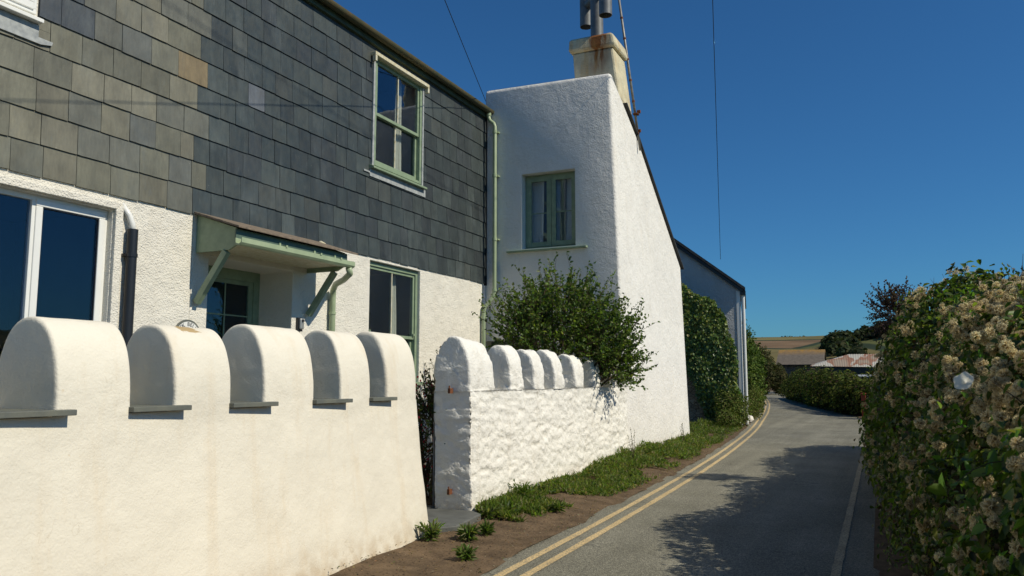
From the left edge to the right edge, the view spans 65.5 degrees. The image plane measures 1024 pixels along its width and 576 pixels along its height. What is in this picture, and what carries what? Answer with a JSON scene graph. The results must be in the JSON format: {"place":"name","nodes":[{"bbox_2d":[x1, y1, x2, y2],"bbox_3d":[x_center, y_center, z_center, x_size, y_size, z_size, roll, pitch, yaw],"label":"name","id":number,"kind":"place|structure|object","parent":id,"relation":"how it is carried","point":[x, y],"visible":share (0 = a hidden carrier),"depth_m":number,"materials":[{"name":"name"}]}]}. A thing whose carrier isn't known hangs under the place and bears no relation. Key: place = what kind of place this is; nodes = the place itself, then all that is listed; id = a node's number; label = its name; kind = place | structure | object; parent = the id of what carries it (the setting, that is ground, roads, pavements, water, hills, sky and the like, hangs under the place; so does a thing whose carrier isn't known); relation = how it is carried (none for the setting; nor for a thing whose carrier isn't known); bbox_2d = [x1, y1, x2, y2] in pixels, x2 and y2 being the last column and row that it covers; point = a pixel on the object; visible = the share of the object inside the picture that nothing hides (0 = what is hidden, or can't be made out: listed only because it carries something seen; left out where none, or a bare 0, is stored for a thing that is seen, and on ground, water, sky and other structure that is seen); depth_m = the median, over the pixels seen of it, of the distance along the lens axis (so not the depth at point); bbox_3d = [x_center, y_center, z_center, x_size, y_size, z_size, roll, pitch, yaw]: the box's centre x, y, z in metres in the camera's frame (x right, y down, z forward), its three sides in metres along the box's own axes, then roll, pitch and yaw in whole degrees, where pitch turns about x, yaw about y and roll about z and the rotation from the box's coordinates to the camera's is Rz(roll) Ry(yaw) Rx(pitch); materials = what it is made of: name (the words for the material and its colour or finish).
{"place":"outdoors","nodes":[
{"label":"outdoors","id":0,"kind":"place"},
{"bbox_2d":[329,408,759,575],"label":"verge","id":1,"kind":"structure","parent":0,"point":[414,560],"depth_m":7.74,"materials":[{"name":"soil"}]},
{"bbox_2d":[0,316,428,575],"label":"garden wall","id":2,"kind":"structure","parent":1,"relation":"on","point":[235,450],"depth_m":5.27,"materials":[{"name":"paint"}]},
{"bbox_2d":[415,517,444,541],"bbox_3d":[-0.777,2.317,7.637,0.292,0.226,0.262,-3,-7,25],"label":"weed","id":3,"kind":"object","parent":1,"relation":"on","point":[430,531],"visible":1,"depth_m":7.61,"materials":[{"name":"green plant"}]},
{"bbox_2d":[450,542,478,561],"bbox_3d":[-0.417,2.318,6.975,0.220,0.174,0.239,-3,-7,25],"label":"weed","id":4,"kind":"object","parent":1,"relation":"on","point":[467,553],"visible":1,"depth_m":6.96,"materials":[{"name":"green plant"}]},
{"bbox_2d":[455,521,482,542],"bbox_3d":[-0.419,2.371,7.758,0.282,0.201,0.253,-3,-7,25],"label":"weed","id":5,"kind":"object","parent":1,"relation":"on","point":[470,531],"visible":1,"depth_m":7.73,"materials":[{"name":"green plant"}]},
{"bbox_2d":[477,518,496,536],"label":"weed","id":6,"kind":"object","parent":1,"relation":"on","point":[486,527],"visible":0.96,"depth_m":7.98,"materials":[{"name":"green plant"}]},
{"bbox_2d":[478,500,499,519],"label":"weed","id":7,"kind":"object","parent":1,"relation":"on","point":[490,512],"visible":1,"depth_m":8.86,"materials":[{"name":"green plant"}]},
{"bbox_2d":[497,498,515,510],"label":"weed","id":8,"kind":"object","parent":1,"relation":"on","point":[508,505],"visible":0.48,"depth_m":9.10,"materials":[{"name":"green plant"}]},
{"bbox_2d":[508,479,543,495],"bbox_3d":[0.122,2.543,10.028,0.431,0.323,0.403,3,-7,-28],"label":"weed","id":9,"kind":"object","parent":1,"relation":"on","point":[523,489],"visible":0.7,"depth_m":9.97,"materials":[{"name":"green plant"}]},
{"bbox_2d":[433,336,629,511],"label":"garden wall","id":10,"kind":"structure","parent":1,"relation":"on","point":[504,415],"depth_m":10.40,"materials":[{"name":"paint"}]},
{"bbox_2d":[548,500,565,512],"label":"weed","id":11,"kind":"object","parent":1,"relation":"on","point":[556,506],"visible":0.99,"depth_m":9.42,"materials":[{"name":"green plant"}]},
{"bbox_2d":[628,427,634,456],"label":"tall weed","id":12,"kind":"object","parent":1,"relation":"on","point":[632,449],"visible":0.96,"depth_m":14.58,"materials":[{"name":"green plant"}]},
{"bbox_2d":[686,374,705,422],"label":"stone wall","id":13,"kind":"structure","parent":1,"relation":"on","point":[695,410],"depth_m":27.34,"materials":[{"name":"grey stone"}]},
{"bbox_2d":[713,382,765,428],"bbox_3d":[8.351,4.204,28.781,1.255,1.590,9.252,-3,-7,25],"label":"roadside bush","id":14,"kind":"object","parent":1,"relation":"on","point":[727,414],"visible":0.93,"depth_m":26.36,"materials":[{"name":"green plant"}]},
{"bbox_2d":[742,319,766,407],"bbox_3d":[9.990,3.528,35.965,2.714,4.819,4.316,1,-7,-9],"label":"tree","id":15,"kind":"object","parent":1,"relation":"on","point":[753,376],"visible":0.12,"depth_m":35.04,"materials":[{"name":"green plant"}]},
{"bbox_2d":[748,337,767,409],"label":"tree","id":16,"kind":"object","parent":1,"relation":"on","point":[760,359],"visible":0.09,"depth_m":41.98,"materials":[{"name":"green plant"}]},
{"bbox_2d":[334,0,1023,336],"label":"sky","id":17,"kind":"structure","parent":0,"point":[858,144],"materials":[{"name":"blue"}]},
{"bbox_2d":[480,391,880,575],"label":"road","id":18,"kind":"structure","parent":0,"point":[771,495],"depth_m":9.30,"materials":[{"name":"grey asphalt"}]},
{"bbox_2d":[493,400,766,575],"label":"road line","id":19,"kind":"object","parent":18,"relation":"on","point":[536,555],"visible":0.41,"depth_m":9.01,"materials":[{"name":"yellow paint"}]},
{"bbox_2d":[520,399,769,575],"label":"road line","id":20,"kind":"object","parent":18,"relation":"on","point":[565,552],"visible":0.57,"depth_m":9.08,"materials":[{"name":"yellow paint"}]},
{"bbox_2d":[830,453,863,575],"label":"road line","id":21,"kind":"object","parent":18,"relation":"on","point":[836,570],"visible":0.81,"depth_m":8.53,"materials":[{"name":"paint"}]},
{"bbox_2d":[544,336,889,539],"bbox_3d":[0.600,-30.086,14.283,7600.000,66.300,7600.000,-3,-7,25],"label":"ground","id":22,"kind":"structure","parent":0,"point":[774,345],"depth_m":702.87,"materials":[{"name":"brown soil"}]},
{"bbox_2d":[0,0,211,355],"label":"cottage","id":23,"kind":"structure","parent":22,"relation":"on","point":[103,121],"depth_m":9.04,"materials":[{"name":"stone"}]},
{"bbox_2d":[0,0,36,14],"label":"window","id":24,"kind":"structure","parent":23,"relation":"in","point":[30,6],"depth_m":8.09,"materials":[{"name":"white wood"}]},
{"bbox_2d":[0,188,107,355],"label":"window","id":25,"kind":"structure","parent":23,"relation":"in","point":[52,251],"depth_m":9.11,"materials":[{"name":"white glass"}]},
{"bbox_2d":[176,319,198,327],"bbox_3d":[-3.991,0.602,9.789,0.027,0.430,0.430,-3,-7,25],"label":"house sign","id":26,"kind":"object","parent":23,"relation":"attached to","point":[187,323],"visible":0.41,"depth_m":9.79,"materials":[{"name":"ceramic"}]},
{"bbox_2d":[189,0,499,464],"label":"cottage","id":27,"kind":"structure","parent":22,"relation":"on","point":[341,153],"depth_m":12.60,"materials":[{"name":"stone"}]},
{"bbox_2d":[206,278,252,338],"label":"door","id":28,"kind":"structure","parent":27,"relation":"in","point":[229,302],"depth_m":12.06,"materials":[{"name":"green paint"}]},
{"bbox_2d":[296,318,303,331],"bbox_3d":[-3.093,0.534,11.652,0.100,0.200,0.100,-3,-7,25],"label":"key safe","id":29,"kind":"object","parent":27,"relation":"attached to","point":[299,324],"visible":0.94,"depth_m":11.62,"materials":[{"name":"black plastic"}]},
{"bbox_2d":[369,262,416,380],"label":"window","id":30,"kind":"structure","parent":27,"relation":"in","point":[392,290],"depth_m":14.91,"materials":[{"name":"green paint"}]},
{"bbox_2d":[374,59,421,184],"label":"window","id":31,"kind":"structure","parent":27,"relation":"in","point":[398,99],"depth_m":15.10,"materials":[{"name":"green paint"}]},
{"bbox_2d":[445,1,485,100],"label":"overhead cable","id":32,"kind":"object","parent":27,"relation":"attached to","point":[464,49],"visible":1,"depth_m":14.61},
{"bbox_2d":[485,0,689,449],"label":"white house","id":33,"kind":"structure","parent":22,"relation":"on","point":[575,179],"depth_m":17.15,"materials":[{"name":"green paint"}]},
{"bbox_2d":[491,342,517,346],"bbox_3d":[0.020,2.366,17.077,1.010,2.400,0.060,-3,-7,25],"label":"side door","id":34,"kind":"structure","parent":33,"relation":"in","point":[501,342],"depth_m":17.27,"materials":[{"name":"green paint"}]},
{"bbox_2d":[526,171,575,248],"bbox_3d":[0.872,-1.643,17.055,1.210,1.610,0.170,-3,-7,25],"label":"window","id":35,"kind":"structure","parent":33,"relation":"in","point":[550,208],"depth_m":17.00,"materials":[{"name":"green paint"}]},
{"bbox_2d":[618,0,640,150],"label":"aerial pole","id":36,"kind":"object","parent":33,"relation":"attached to","point":[635,114],"visible":0.91,"depth_m":18.25,"materials":[{"name":"metal"}]},
{"bbox_2d":[475,417,742,521],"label":"verge grass","id":37,"kind":"structure","parent":22,"relation":"on","point":[618,468],"depth_m":12.48,"materials":[{"name":"green plant"}]},
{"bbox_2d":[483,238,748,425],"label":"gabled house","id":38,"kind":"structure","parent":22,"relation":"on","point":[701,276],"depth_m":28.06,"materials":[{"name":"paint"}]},
{"bbox_2d":[681,282,744,426],"bbox_3d":[6.464,2.292,27.424,2.894,5.594,1.164,-2,-7,16],"label":"ivy","id":39,"kind":"object","parent":38,"relation":"attached to","point":[712,360],"visible":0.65,"depth_m":26.95,"materials":[{"name":"green plant"}]},
{"bbox_2d":[712,0,720,258],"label":"overhead cable","id":40,"kind":"object","parent":38,"relation":"attached to","point":[716,118],"visible":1,"depth_m":20.82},
{"bbox_2d":[753,342,787,394],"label":"hedgerow","id":41,"kind":"object","parent":22,"relation":"on","point":[775,378],"visible":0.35,"depth_m":84.21,"materials":[{"name":"green plant"}]},
{"bbox_2d":[818,312,935,356],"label":"woodland","id":42,"kind":"object","parent":22,"relation":"on","point":[842,342],"visible":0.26,"depth_m":458.33,"materials":[{"name":"green plant"}]},
{"bbox_2d":[768,389,913,575],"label":"bank","id":43,"kind":"structure","parent":0,"point":[881,564],"depth_m":7.26,"materials":[{"name":"soil"}]},
{"bbox_2d":[776,349,826,377],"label":"stone barn","id":44,"kind":"structure","parent":43,"relation":"on","point":[788,360],"depth_m":93.62,"materials":[{"name":"stone"}]},
{"bbox_2d":[778,364,872,414],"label":"hedge","id":45,"kind":"object","parent":43,"relation":"on","point":[830,390],"visible":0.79,"depth_m":41.36,"materials":[{"name":"green plant"}]},
{"bbox_2d":[811,354,881,377],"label":"tin shed","id":46,"kind":"structure","parent":43,"relation":"on","point":[858,364],"depth_m":78.19,"materials":[{"name":"red metal"}]},
{"bbox_2d":[860,393,865,415],"bbox_3d":[14.838,4.953,33.588,0.220,1.030,0.190,-3,-7,25],"label":"red post","id":47,"kind":"object","parent":43,"relation":"on","point":[863,397],"visible":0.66,"depth_m":33.55,"materials":[{"name":"red"}]},
{"bbox_2d":[861,276,928,347],"bbox_3d":[5.948,1.296,12.152,1.073,3.017,1.232,-3,-7,25],"label":"tree","id":48,"kind":"object","parent":43,"relation":"on","point":[887,303],"visible":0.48,"depth_m":12.21,"materials":[{"name":"green plant"}]},
{"bbox_2d":[852,259,1023,575],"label":"clematis hedge","id":49,"kind":"object","parent":43,"relation":"on","point":[943,426],"visible":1,"depth_m":4.20,"materials":[{"name":"green plant"}]},
{"bbox_2d":[956,263,1022,295],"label":"shrub","id":50,"kind":"object","parent":43,"relation":"on","point":[999,276],"visible":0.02,"depth_m":7.41,"materials":[{"name":"green plant"}]},
{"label":"garden ground","id":51,"kind":"structure","parent":0,"visible":0},
{"bbox_2d":[416,363,444,505],"bbox_3d":[-0.965,1.831,9.944,1.422,1.802,1.499,-3,-7,25],"label":"flowering bush","id":52,"kind":"object","parent":51,"relation":"on","point":[423,408],"visible":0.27,"depth_m":9.78,"materials":[{"name":"green plant"}]},
{"bbox_2d":[426,505,480,532],"bbox_3d":[-1.117,2.539,8.756,1.578,0.095,1.349,-3,-7,25],"label":"gate step","id":53,"kind":"object","parent":51,"relation":"on","point":[451,519],"visible":0.31,"depth_m":8.63,"materials":[{"name":"stone"}]},
{"bbox_2d":[471,251,660,391],"bbox_3d":[0.945,1.279,13.901,2.792,3.863,3.271,-3,-7,25],"label":"garden shrub","id":54,"kind":"object","parent":51,"relation":"on","point":[539,317],"visible":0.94,"depth_m":13.63,"materials":[{"name":"green plant"}]}
]}

